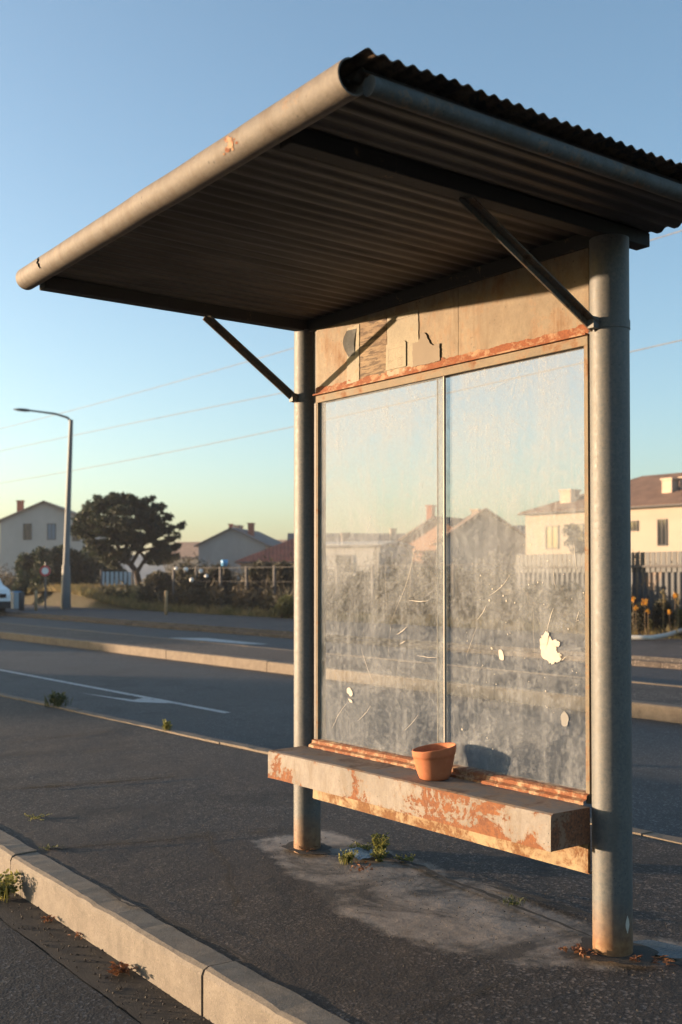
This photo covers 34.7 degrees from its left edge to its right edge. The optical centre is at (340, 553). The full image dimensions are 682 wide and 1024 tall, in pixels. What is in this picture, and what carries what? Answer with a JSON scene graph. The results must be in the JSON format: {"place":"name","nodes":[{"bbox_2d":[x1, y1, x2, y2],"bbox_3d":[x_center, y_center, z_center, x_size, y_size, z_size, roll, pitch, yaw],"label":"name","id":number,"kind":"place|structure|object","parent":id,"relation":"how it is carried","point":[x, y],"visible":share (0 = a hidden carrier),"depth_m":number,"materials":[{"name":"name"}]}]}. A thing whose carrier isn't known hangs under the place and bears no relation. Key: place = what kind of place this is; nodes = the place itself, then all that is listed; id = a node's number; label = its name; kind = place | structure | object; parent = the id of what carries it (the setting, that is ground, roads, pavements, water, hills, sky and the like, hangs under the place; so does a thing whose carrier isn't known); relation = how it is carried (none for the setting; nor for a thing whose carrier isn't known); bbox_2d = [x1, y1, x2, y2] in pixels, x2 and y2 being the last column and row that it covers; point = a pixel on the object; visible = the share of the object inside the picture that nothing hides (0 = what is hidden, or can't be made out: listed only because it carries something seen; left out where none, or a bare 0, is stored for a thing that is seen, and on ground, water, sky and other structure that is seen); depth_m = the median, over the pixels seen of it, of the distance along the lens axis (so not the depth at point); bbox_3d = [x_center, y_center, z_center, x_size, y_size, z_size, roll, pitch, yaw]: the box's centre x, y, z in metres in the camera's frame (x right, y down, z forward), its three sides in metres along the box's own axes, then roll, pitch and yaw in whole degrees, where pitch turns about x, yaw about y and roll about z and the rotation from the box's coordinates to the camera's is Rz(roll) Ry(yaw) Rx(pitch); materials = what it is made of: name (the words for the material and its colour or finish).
{"place":"outdoors","nodes":[
{"label":"outdoors","id":0,"kind":"place"},
{"bbox_2d":[0,919,139,1023],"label":"service road","id":1,"kind":"structure","parent":0,"point":[38,985],"depth_m":3.53,"materials":[{"name":"grey asphalt"}]},
{"bbox_2d":[120,555,165,578],"bbox_3d":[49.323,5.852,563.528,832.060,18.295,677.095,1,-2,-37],"label":"house","id":2,"kind":"structure","parent":0,"point":[146,569],"depth_m":413.46,"materials":[{"name":"white paint"}]},
{"bbox_2d":[0,696,681,1023],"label":"pavement","id":3,"kind":"structure","parent":0,"point":[301,931],"depth_m":4.24,"materials":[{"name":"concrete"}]},
{"bbox_2d":[24,813,51,820],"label":"weed","id":4,"kind":"object","parent":3,"relation":"on","point":[38,817],"visible":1,"depth_m":5.43,"materials":[{"name":"green plant"}]},
{"bbox_2d":[39,844,62,849],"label":"weed","id":5,"kind":"object","parent":3,"relation":"on","point":[47,845],"visible":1,"depth_m":4.81,"materials":[{"name":"green plant"}]},
{"bbox_2d":[42,690,72,706],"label":"weed","id":6,"kind":"object","parent":3,"relation":"on","point":[57,701],"visible":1,"depth_m":10.06,"materials":[{"name":"green plant"}]},
{"bbox_2d":[161,719,172,729],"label":"weed","id":7,"kind":"object","parent":3,"relation":"on","point":[166,726],"visible":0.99,"depth_m":8.49,"materials":[{"name":"green plant"}]},
{"bbox_2d":[0,730,591,1017],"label":"pavement crack","id":8,"kind":"object","parent":3,"relation":"on","point":[540,899],"visible":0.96,"depth_m":4.09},
{"bbox_2d":[1,782,681,1023],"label":"grit","id":9,"kind":"object","parent":3,"relation":"on","point":[133,977],"visible":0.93,"depth_m":3.84,"materials":[{"name":"gravel"}]},
{"bbox_2d":[338,849,357,864],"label":"weed","id":10,"kind":"object","parent":3,"relation":"on","point":[347,857],"visible":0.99,"depth_m":4.56,"materials":[{"name":"green plant"}]},
{"bbox_2d":[16,48,681,966],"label":"bus shelter","id":11,"kind":"object","parent":3,"relation":"on","point":[366,222],"visible":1,"depth_m":3.51,"materials":[{"name":"paint"}]},
{"bbox_2d":[412,742,455,780],"bbox_3d":[0.337,0.750,3.947,0.161,0.125,0.161,1,-2,-37],"label":"flower pot","id":12,"kind":"object","parent":11,"relation":"on","point":[433,762],"visible":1,"depth_m":3.89,"materials":[{"name":"ceramic"}]},
{"bbox_2d":[349,861,372,871],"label":"leaf litter","id":13,"kind":"object","parent":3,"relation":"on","point":[362,868],"visible":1,"depth_m":4.43,"materials":[{"name":"brown plant"}]},
{"bbox_2d":[347,847,382,860],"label":"puddle","id":14,"kind":"object","parent":3,"relation":"on","point":[362,854],"visible":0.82,"depth_m":4.64,"materials":[{"name":"liquid"}]},
{"bbox_2d":[347,832,415,861],"bbox_3d":[0.153,1.246,4.676,0.181,0.108,0.361,1,-2,-37],"label":"weed","id":15,"kind":"object","parent":3,"relation":"on","point":[379,845],"visible":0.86,"depth_m":4.64,"materials":[{"name":"green plant"}]},
{"bbox_2d":[499,894,525,906],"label":"weed","id":16,"kind":"object","parent":3,"relation":"on","point":[511,902],"visible":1,"depth_m":3.97,"materials":[{"name":"green plant"}]},
{"bbox_2d":[558,943,600,959],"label":"leaf litter","id":17,"kind":"object","parent":3,"relation":"on","point":[580,951],"visible":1,"depth_m":3.43,"materials":[{"name":"brown plant"}]},
{"bbox_2d":[629,955,641,961],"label":"leaf litter","id":18,"kind":"object","parent":3,"relation":"on","point":[634,957],"visible":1,"depth_m":3.37,"materials":[{"name":"brown plant"}]},
{"bbox_2d":[633,940,681,957],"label":"puddle","id":19,"kind":"object","parent":3,"relation":"on","point":[670,950],"visible":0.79,"depth_m":3.49,"materials":[{"name":"liquid"}]},
{"bbox_2d":[652,955,677,965],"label":"leaf litter","id":20,"kind":"object","parent":3,"relation":"on","point":[665,960],"visible":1,"depth_m":3.35,"materials":[{"name":"brown plant"}]},
{"bbox_2d":[0,616,681,1023],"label":"road","id":21,"kind":"structure","parent":0,"point":[532,742],"depth_m":11.11,"materials":[{"name":"grey asphalt"}]},
{"bbox_2d":[0,580,10,610],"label":"parked van","id":22,"kind":"object","parent":21,"relation":"on","point":[5,598],"visible":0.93,"depth_m":37.93,"materials":[{"name":"white paint"}]},
{"bbox_2d":[0,893,212,1023],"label":"gutter","id":23,"kind":"object","parent":21,"relation":"on","point":[86,971],"visible":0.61,"depth_m":3.74,"materials":[{"name":"concrete"}]},
{"bbox_2d":[0,868,22,900],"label":"weed","id":24,"kind":"object","parent":23,"relation":"on","point":[7,887],"visible":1,"depth_m":4.54,"materials":[{"name":"green plant"}]},
{"bbox_2d":[41,915,55,922],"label":"leaf litter","id":25,"kind":"object","parent":23,"relation":"on","point":[47,918],"visible":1,"depth_m":4.25,"materials":[{"name":"brown plant"}]},
{"bbox_2d":[107,961,137,975],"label":"leaf litter","id":26,"kind":"object","parent":23,"relation":"on","point":[119,968],"visible":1,"depth_m":3.67,"materials":[{"name":"brown plant"}]},
{"bbox_2d":[0,669,229,712],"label":"lane marking","id":27,"kind":"object","parent":21,"relation":"on","point":[148,699],"visible":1,"depth_m":12.07,"materials":[{"name":"paint"}]},
{"bbox_2d":[0,830,349,1023],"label":"kerb","id":28,"kind":"structure","parent":21,"relation":"on","point":[213,986],"depth_m":3.62,"materials":[{"name":"concrete"}]},
{"bbox_2d":[176,638,261,643],"bbox_3d":[-3.048,1.824,22.802,1.630,0.001,80.000,1,-2,-37],"label":"lane marking","id":29,"kind":"object","parent":21,"relation":"on","point":[218,640],"visible":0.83,"depth_m":23.07,"materials":[{"name":"paint"}]},
{"bbox_2d":[0,631,681,723],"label":"median kerb","id":30,"kind":"structure","parent":21,"relation":"on","point":[665,712],"depth_m":13.38,"materials":[{"name":"concrete"}]},
{"bbox_2d":[0,623,681,704],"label":"median","id":31,"kind":"object","parent":21,"relation":"on","point":[658,693],"depth_m":14.68,"materials":[{"name":"grey concrete"}]},
{"bbox_2d":[0,613,681,669],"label":"sidewalk kerb","id":32,"kind":"structure","parent":21,"relation":"on","point":[649,663],"depth_m":21.54,"materials":[{"name":"grey concrete"}]},
{"bbox_2d":[0,693,681,844],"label":"kerb","id":33,"kind":"structure","parent":21,"relation":"on","point":[654,835],"depth_m":8.20,"materials":[{"name":"concrete"}]},
{"bbox_2d":[0,622,681,686],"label":"median back kerb","id":34,"kind":"structure","parent":21,"relation":"on","point":[652,683],"depth_m":15.82,"materials":[{"name":"concrete"}]},
{"bbox_2d":[0,604,681,662],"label":"sidewalk","id":35,"kind":"structure","parent":0,"point":[665,650],"depth_m":24.07,"materials":[{"name":"grey concrete"}]},
{"bbox_2d":[10,591,21,608],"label":"utility cabinet","id":36,"kind":"object","parent":35,"relation":"on","point":[14,599],"visible":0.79,"depth_m":40.85,"materials":[{"name":"blue plastic"}]},
{"bbox_2d":[11,569,30,594],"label":"bush","id":37,"kind":"object","parent":35,"relation":"on","point":[21,579],"visible":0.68,"depth_m":46.73,"materials":[{"name":"green plant"}]},
{"bbox_2d":[19,592,24,610],"bbox_3d":[-11.388,1.685,38.909,0.200,0.660,0.200,1,-2,-37],"label":"bollard","id":38,"kind":"object","parent":35,"relation":"on","point":[21,600],"visible":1,"depth_m":38.83,"materials":[{"name":"concrete"}]},
{"bbox_2d":[34,590,37,610],"bbox_3d":[-10.876,1.655,38.910,0.110,0.720,0.110,1,-2,-37],"label":"bollard","id":39,"kind":"object","parent":35,"relation":"on","point":[35,600],"visible":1,"depth_m":38.87,"materials":[{"name":"grey wood"}]},
{"bbox_2d":[13,408,72,608],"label":"street lamp","id":40,"kind":"object","parent":35,"relation":"on","point":[66,592],"visible":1,"depth_m":40.88,"materials":[{"name":"metal"}]},
{"bbox_2d":[40,562,50,608],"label":"traffic sign","id":41,"kind":"object","parent":35,"relation":"on","point":[45,570],"visible":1,"depth_m":40.45,"materials":[{"name":"metal"}]},
{"bbox_2d":[164,591,167,614],"bbox_3d":[-5.558,1.546,34.679,0.100,0.760,0.100,1,-2,-37],"label":"bollard","id":42,"kind":"object","parent":35,"relation":"on","point":[166,604],"visible":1,"depth_m":34.64,"materials":[{"name":"grey wood"}]},
{"bbox_2d":[631,596,634,634],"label":"yellow flower","id":43,"kind":"object","parent":35,"relation":"on","point":[633,599],"visible":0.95,"depth_m":21.58,"materials":[{"name":"plant"}]},
{"bbox_2d":[641,598,648,605],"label":"yellow flower","id":44,"kind":"object","parent":35,"relation":"on","point":[644,602],"visible":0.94,"depth_m":21.58,"materials":[{"name":"yellow plant"}]},
{"bbox_2d":[631,629,681,639],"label":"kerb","id":45,"kind":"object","parent":35,"relation":"on","point":[651,637],"visible":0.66,"depth_m":20.63,"materials":[{"name":"grey concrete"}]},
{"bbox_2d":[0,0,681,554],"label":"sky","id":46,"kind":"structure","parent":0,"point":[101,100],"materials":[{"name":"blue"}]},
{"bbox_2d":[10,579,681,638],"bbox_3d":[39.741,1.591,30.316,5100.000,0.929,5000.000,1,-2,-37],"label":"ground","id":47,"kind":"structure","parent":0,"point":[53,598],"depth_m":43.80,"materials":[{"name":"brown plant"}]},
{"bbox_2d":[0,500,104,579],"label":"house","id":48,"kind":"structure","parent":47,"relation":"on","point":[30,528],"depth_m":90.01,"materials":[{"name":"white paint"}]},
{"bbox_2d":[23,523,31,539],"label":"window","id":49,"kind":"structure","parent":48,"relation":"in","point":[27,527],"depth_m":89.97,"materials":[{"name":"glass"}]},
{"bbox_2d":[47,523,55,539],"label":"window","id":50,"kind":"structure","parent":48,"relation":"in","point":[51,528],"depth_m":90.10,"materials":[{"name":"glass"}]},
{"bbox_2d":[72,536,79,540],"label":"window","id":51,"kind":"structure","parent":48,"relation":"in","point":[74,538],"depth_m":90.23,"materials":[{"name":"glass"}]},
{"bbox_2d":[13,544,96,588],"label":"hedge","id":52,"kind":"object","parent":47,"relation":"on","point":[82,569],"visible":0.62,"depth_m":53.18,"materials":[{"name":"green plant"}]},
{"bbox_2d":[80,549,127,584],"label":"dark tree","id":53,"kind":"object","parent":47,"relation":"on","point":[97,565],"visible":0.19,"depth_m":59.15,"materials":[{"name":"green plant"}]},
{"bbox_2d":[100,570,133,585],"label":"picket fence","id":54,"kind":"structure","parent":47,"relation":"on","point":[130,575],"depth_m":46.95,"materials":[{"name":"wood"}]},
{"bbox_2d":[70,491,186,583],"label":"pine tree","id":55,"kind":"object","parent":47,"relation":"on","point":[125,528],"visible":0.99,"depth_m":49.20,"materials":[{"name":"green plant"}]},
{"bbox_2d":[142,569,178,597],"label":"shrub","id":56,"kind":"object","parent":47,"relation":"on","point":[159,576],"visible":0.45,"depth_m":41.41,"materials":[{"name":"green plant"}]},
{"bbox_2d":[166,542,199,574],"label":"house","id":57,"kind":"structure","parent":47,"relation":"on","point":[187,548],"depth_m":151.22,"materials":[{"name":"paint"}]},
{"bbox_2d":[175,563,193,602],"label":"shrub","id":58,"kind":"object","parent":47,"relation":"on","point":[181,575],"visible":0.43,"depth_m":40.67,"materials":[{"name":"green plant"}]},
{"bbox_2d":[179,571,214,606],"bbox_3d":[-5.035,1.329,38.478,1.454,1.505,1.764,1,-2,-37],"label":"shrub","id":59,"kind":"object","parent":47,"relation":"on","point":[201,578],"visible":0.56,"depth_m":37.97,"materials":[{"name":"green plant"}]},
{"bbox_2d":[206,563,233,604],"bbox_3d":[-4.373,1.210,39.485,1.055,1.763,1.523,0,-1,-7],"label":"shrub","id":60,"kind":"object","parent":47,"relation":"on","point":[214,571],"visible":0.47,"depth_m":39.10,"materials":[{"name":"green plant"}]},
{"bbox_2d":[194,523,281,578],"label":"house","id":61,"kind":"structure","parent":47,"relation":"on","point":[231,544],"depth_m":100.18,"materials":[{"name":"white paint"}]},
{"bbox_2d":[244,560,271,609],"bbox_3d":[-2.780,1.141,37.977,1.239,1.852,1.796,0,-1,-1],"label":"shrub","id":62,"kind":"object","parent":47,"relation":"on","point":[256,574],"visible":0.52,"depth_m":37.44,"materials":[{"name":"green plant"}]},
{"bbox_2d":[267,561,293,595],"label":"shrub","id":63,"kind":"object","parent":47,"relation":"on","point":[284,572],"visible":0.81,"depth_m":35.63,"materials":[{"name":"green plant"}]},
{"bbox_2d":[273,594,293,617],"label":"shrub","id":64,"kind":"object","parent":47,"relation":"on","point":[284,605],"visible":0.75,"depth_m":31.63,"materials":[{"name":"green plant"}]},
{"bbox_2d":[235,533,350,582],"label":"house","id":65,"kind":"structure","parent":47,"relation":"on","point":[283,550],"depth_m":68.61,"materials":[{"name":"beige tile"}]},
{"bbox_2d":[172,563,497,621],"bbox_3d":[-1.114,1.143,32.740,0.084,1.686,16.222,1,-2,-37],"label":"wire fence","id":66,"kind":"object","parent":47,"relation":"on","point":[337,566],"visible":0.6,"depth_m":30.14,"materials":[{"name":"wood"}]},
{"bbox_2d":[221,560,227,565],"bbox_3d":[-3.898,0.299,36.510,0.234,0.210,0.240,1,-2,-37],"label":"plastic drum","id":67,"kind":"object","parent":66,"relation":"on","point":[224,562],"visible":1,"depth_m":36.42,"materials":[{"name":"blue plastic"}]},
{"bbox_2d":[0,543,677,632],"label":"scrub","id":68,"kind":"object","parent":47,"relation":"on","point":[557,605],"visible":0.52,"depth_m":30.97,"materials":[{"name":"green plant"}]},
{"bbox_2d":[287,528,404,541],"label":"house","id":69,"kind":"structure","parent":47,"relation":"on","point":[392,535],"depth_m":97.98,"materials":[{"name":"beige paint"}]},
{"bbox_2d":[343,571,382,613],"bbox_3d":[0.701,1.224,32.995,1.284,1.487,1.717,0,-1,-5],"label":"shrub","id":70,"kind":"object","parent":47,"relation":"on","point":[363,577],"visible":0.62,"depth_m":32.45,"materials":[{"name":"green plant"}]},
{"bbox_2d":[326,541,414,587],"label":"house","id":71,"kind":"structure","parent":47,"relation":"on","point":[357,552],"depth_m":61.95,"materials":[{"name":"paint"}]},
{"bbox_2d":[335,555,352,571],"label":"window","id":72,"kind":"structure","parent":71,"relation":"in","point":[337,557],"depth_m":61.96,"materials":[{"name":"glass"}]},
{"bbox_2d":[379,583,408,615],"bbox_3d":[1.567,1.376,32.010,1.027,1.148,1.407,0,-1,-7],"label":"shrub","id":73,"kind":"object","parent":47,"relation":"on","point":[390,595],"visible":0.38,"depth_m":31.57,"materials":[{"name":"green plant"}]},
{"bbox_2d":[396,505,525,584],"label":"house","id":74,"kind":"structure","parent":47,"relation":"on","point":[423,535],"depth_m":66.51,"materials":[{"name":"paint"}]},
{"bbox_2d":[446,567,475,620],"bbox_3d":[3.249,1.151,29.979,1.077,1.602,1.082,1,-2,-37],"label":"shrub","id":75,"kind":"object","parent":47,"relation":"on","point":[459,571],"visible":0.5,"depth_m":29.67,"materials":[{"name":"green plant"}]},
{"bbox_2d":[430,508,525,587],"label":"house","id":76,"kind":"structure","parent":47,"relation":"on","point":[482,533],"depth_m":60.04,"materials":[{"name":"grey paint"}]},
{"bbox_2d":[468,584,510,618],"bbox_3d":[3.876,1.348,27.992,1.245,1.159,1.744,0,-1,8],"label":"shrub","id":77,"kind":"object","parent":47,"relation":"on","point":[475,601],"visible":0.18,"depth_m":27.61,"materials":[{"name":"green plant"}]},
{"bbox_2d":[512,525,525,533],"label":"house","id":78,"kind":"structure","parent":47,"relation":"on","point":[521,528],"depth_m":74.56,"materials":[{"name":"beige paint"}]},
{"bbox_2d":[561,523,584,565],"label":"young tree","id":79,"kind":"object","parent":47,"relation":"on","point":[574,532],"visible":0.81,"depth_m":46.18,"materials":[{"name":"green plant"}]},
{"bbox_2d":[515,551,681,632],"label":"sheet fence","id":80,"kind":"object","parent":47,"relation":"on","point":[649,581],"visible":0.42,"depth_m":23.63,"materials":[{"name":"metal"}]},
{"bbox_2d":[517,473,681,565],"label":"house","id":81,"kind":"structure","parent":47,"relation":"on","point":[656,513],"depth_m":52.94,"materials":[{"name":"beige paint"}]},
{"bbox_2d":[546,525,558,548],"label":"window","id":82,"kind":"structure","parent":81,"relation":"in","point":[552,532],"depth_m":55.19,"materials":[{"name":"glass"}]},
{"bbox_2d":[572,524,583,542],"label":"window","id":83,"kind":"structure","parent":81,"relation":"in","point":[582,527],"depth_m":53.71,"materials":[{"name":"glass"}]},
{"bbox_2d":[631,521,637,530],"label":"window","id":84,"kind":"structure","parent":81,"relation":"in","point":[634,524],"depth_m":51.19,"materials":[{"name":"glass"}]},
{"bbox_2d":[657,519,666,545],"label":"window","id":85,"kind":"structure","parent":81,"relation":"in","point":[661,523],"depth_m":49.95,"materials":[{"name":"glass"}]},
{"bbox_2d":[631,602,650,634],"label":"plant","id":86,"kind":"object","parent":47,"relation":"on","point":[641,616],"visible":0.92,"depth_m":21.80,"materials":[{"name":"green plant"}]},
{"bbox_2d":[646,609,649,634],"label":"yellow flower","id":87,"kind":"object","parent":47,"relation":"on","point":[648,611],"visible":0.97,"depth_m":21.58,"materials":[{"name":"yellow plant"}]},
{"bbox_2d":[645,618,654,632],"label":"plant","id":88,"kind":"object","parent":47,"relation":"on","point":[651,624],"visible":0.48,"depth_m":22.38,"materials":[{"name":"green plant"}]},
{"bbox_2d":[650,598,672,633],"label":"plant","id":89,"kind":"object","parent":47,"relation":"on","point":[657,609],"visible":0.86,"depth_m":21.98,"materials":[{"name":"green plant"}]},
{"bbox_2d":[659,589,665,632],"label":"dry stalk","id":90,"kind":"object","parent":47,"relation":"on","point":[663,601],"visible":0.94,"depth_m":21.77,"materials":[{"name":"brown plant"}]},
{"bbox_2d":[668,610,671,628],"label":"yellow flower","id":91,"kind":"object","parent":47,"relation":"on","point":[669,612],"visible":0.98,"depth_m":21.58,"materials":[{"name":"yellow plant"}]},
{"bbox_2d":[670,609,681,635],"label":"plant","id":92,"kind":"object","parent":47,"relation":"on","point":[680,619],"visible":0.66,"depth_m":22.19,"materials":[{"name":"green plant"}]},
{"bbox_2d":[673,593,678,629],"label":"yellow flower","id":93,"kind":"object","parent":47,"relation":"on","point":[675,595],"visible":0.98,"depth_m":21.58,"materials":[{"name":"plant"}]},
{"bbox_2d":[674,593,679,636],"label":"dry stalk","id":94,"kind":"object","parent":47,"relation":"on","point":[678,612],"visible":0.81,"depth_m":21.77,"materials":[{"name":"brown plant"}]},
{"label":"utility pole","id":95,"kind":"object","parent":47,"relation":"on","visible":0},
{"bbox_2d":[0,230,681,428],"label":"overhead wire","id":96,"kind":"object","parent":95,"relation":"attached to","point":[246,361],"visible":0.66,"depth_m":38.37,"materials":[{"name":"black metal"}]},
{"bbox_3d":[5.863,-1.555,23.668,0.320,6.900,0.251,1,-2,-37],"label":"utility pole","id":97,"kind":"object","parent":47,"relation":"on","visible":0},
{"bbox_2d":[1,390,293,450],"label":"overhead wire","id":98,"kind":"object","parent":97,"relation":"attached to","point":[149,419],"visible":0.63,"depth_m":40.47,"materials":[{"name":"black metal"}]},
{"bbox_2d":[3,340,681,482],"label":"overhead wire","id":99,"kind":"object","parent":97,"relation":"attached to","point":[372,409],"visible":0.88,"depth_m":29.49,"materials":[{"name":"black metal"}]}
]}

